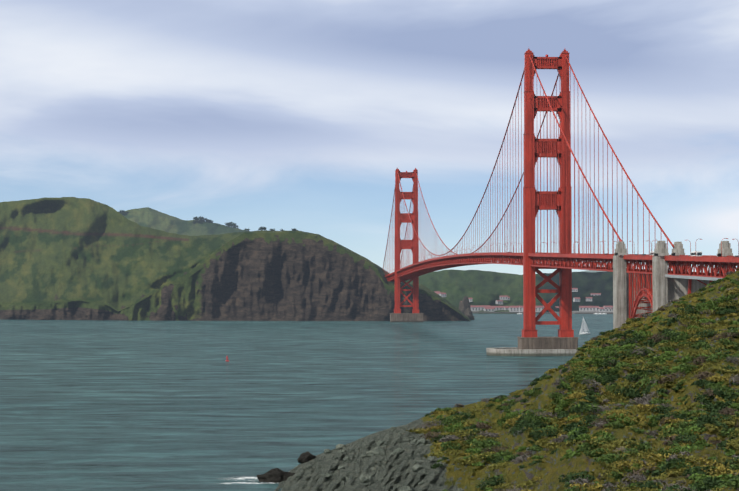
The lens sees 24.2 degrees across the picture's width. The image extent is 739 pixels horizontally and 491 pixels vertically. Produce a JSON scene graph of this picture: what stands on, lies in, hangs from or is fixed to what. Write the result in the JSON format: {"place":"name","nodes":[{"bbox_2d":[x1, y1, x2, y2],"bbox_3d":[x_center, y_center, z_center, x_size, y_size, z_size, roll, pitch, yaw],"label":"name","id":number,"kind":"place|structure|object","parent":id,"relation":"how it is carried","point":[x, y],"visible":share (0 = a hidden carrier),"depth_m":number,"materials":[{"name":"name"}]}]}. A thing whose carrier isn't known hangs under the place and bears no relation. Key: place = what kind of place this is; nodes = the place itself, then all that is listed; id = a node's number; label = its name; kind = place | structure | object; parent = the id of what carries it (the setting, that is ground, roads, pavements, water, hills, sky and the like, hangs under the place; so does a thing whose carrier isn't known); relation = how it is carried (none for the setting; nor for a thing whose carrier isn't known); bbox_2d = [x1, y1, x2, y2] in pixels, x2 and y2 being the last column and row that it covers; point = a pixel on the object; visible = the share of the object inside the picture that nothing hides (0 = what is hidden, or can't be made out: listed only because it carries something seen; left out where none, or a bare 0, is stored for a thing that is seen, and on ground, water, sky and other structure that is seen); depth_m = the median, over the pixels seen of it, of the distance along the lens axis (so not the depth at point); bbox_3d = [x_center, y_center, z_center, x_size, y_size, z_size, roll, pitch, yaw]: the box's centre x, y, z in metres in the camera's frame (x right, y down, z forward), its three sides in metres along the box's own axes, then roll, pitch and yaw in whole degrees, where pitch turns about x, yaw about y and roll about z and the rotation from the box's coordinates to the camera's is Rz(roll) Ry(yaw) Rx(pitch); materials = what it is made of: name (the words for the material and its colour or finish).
{"place":"outdoors","nodes":[
{"label":"outdoors","id":0,"kind":"place"},
{"bbox_2d":[120,207,245,235],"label":"distant hill","id":1,"kind":"structure","parent":0,"point":[150,218],"depth_m":4214.06,"materials":[{"name":"green plant"}]},
{"bbox_2d":[0,197,470,320],"bbox_3d":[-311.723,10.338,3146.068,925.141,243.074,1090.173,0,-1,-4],"label":"headland","id":2,"kind":"structure","parent":0,"point":[68,258],"depth_m":2746.98,"materials":[{"name":"green plant"}]},
{"bbox_2d":[119,210,297,230],"bbox_3d":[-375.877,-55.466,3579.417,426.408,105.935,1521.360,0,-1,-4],"label":"ridge trees","id":3,"kind":"object","parent":2,"relation":"on","point":[231,224],"visible":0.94,"depth_m":4314.83,"materials":[{"name":"green plant"}]},
{"bbox_2d":[0,313,612,490],"bbox_3d":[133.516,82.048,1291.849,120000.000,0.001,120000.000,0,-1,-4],"label":"sea water","id":4,"kind":"structure","parent":0,"point":[101,405],"depth_m":856.55,"materials":[{"name":"teal liquid"}]},
{"bbox_2d":[224,476,257,480],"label":"foam patch","id":5,"kind":"object","parent":4,"relation":"on","point":[243,478],"visible":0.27,"depth_m":449.53,"materials":[{"name":"white liquid"}]},
{"bbox_2d":[222,482,273,483],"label":"foam patch","id":6,"kind":"object","parent":4,"relation":"on","point":[248,483],"visible":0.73,"depth_m":437.98,"materials":[{"name":"white liquid"}]},
{"bbox_2d":[256,468,294,482],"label":"sea rock","id":7,"kind":"object","parent":4,"relation":"in","point":[276,475],"visible":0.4,"depth_m":442.20,"materials":[{"name":"grey stone"}]},
{"bbox_2d":[297,451,315,462],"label":"shore rock","id":8,"kind":"object","parent":4,"relation":"in","point":[307,456],"visible":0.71,"depth_m":457.06,"materials":[{"name":"grey stone"}]},
{"bbox_2d":[458,296,470,313],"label":"sea rock","id":9,"kind":"object","parent":4,"relation":"in","point":[464,304],"visible":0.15,"depth_m":2842.59,"materials":[{"name":"grey stone"}]},
{"bbox_2d":[464,308,474,319],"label":"sea rock","id":10,"kind":"object","parent":4,"relation":"in","point":[469,313],"visible":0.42,"depth_m":2750.08,"materials":[{"name":"grey stone"}]},
{"bbox_2d":[472,312,612,313],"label":"wharf","id":11,"kind":"structure","parent":4,"relation":"in","point":[544,313],"depth_m":3417.29,"materials":[{"name":"grey concrete"}]},
{"bbox_2d":[382,48,738,355],"bbox_3d":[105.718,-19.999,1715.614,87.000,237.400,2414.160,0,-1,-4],"label":"suspension bridge","id":12,"kind":"structure","parent":4,"relation":"on","point":[654,284],"depth_m":1288.27,"materials":[{"name":"orange paint"}]},
{"bbox_2d":[580,318,590,334],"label":"sailboat","id":13,"kind":"object","parent":4,"relation":"on","point":[584,329],"visible":0.98,"depth_m":1869.08,"materials":[{"name":"white fabric"}]},
{"bbox_2d":[0,0,738,274],"label":"sky","id":14,"kind":"structure","parent":0,"point":[287,115],"materials":[{"name":"blue"}]},
{"bbox_2d":[274,271,738,490],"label":"hillside","id":15,"kind":"structure","parent":0,"point":[452,474],"depth_m":421.92,"materials":[{"name":"green plant"}]},
{"bbox_2d":[282,404,646,490],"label":"rocks","id":16,"kind":"object","parent":15,"relation":"on","point":[364,478],"visible":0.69,"depth_m":434.39,"materials":[{"name":"grey stone"}]},
{"bbox_2d":[406,268,738,490],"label":"scrub bushes","id":17,"kind":"object","parent":15,"relation":"on","point":[702,473],"visible":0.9,"depth_m":427.78,"materials":[{"name":"green plant"}]},
{"bbox_2d":[408,269,636,313],"bbox_3d":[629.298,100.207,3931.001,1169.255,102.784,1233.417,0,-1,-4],"label":"distant hill","id":18,"kind":"structure","parent":0,"point":[479,287],"depth_m":4049.98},
{"bbox_2d":[434,288,612,311],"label":"buildings","id":19,"kind":"structure","parent":18,"relation":"on","point":[489,308],"depth_m":3568.80,"materials":[{"name":"white paint"}]},
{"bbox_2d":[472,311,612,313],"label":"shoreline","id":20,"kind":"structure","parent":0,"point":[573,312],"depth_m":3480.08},
{"bbox_2d":[581,270,609,271],"bbox_3d":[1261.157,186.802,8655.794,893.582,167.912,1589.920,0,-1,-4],"label":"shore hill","id":21,"kind":"structure","parent":0,"point":[593,271],"depth_m":9338.33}
]}

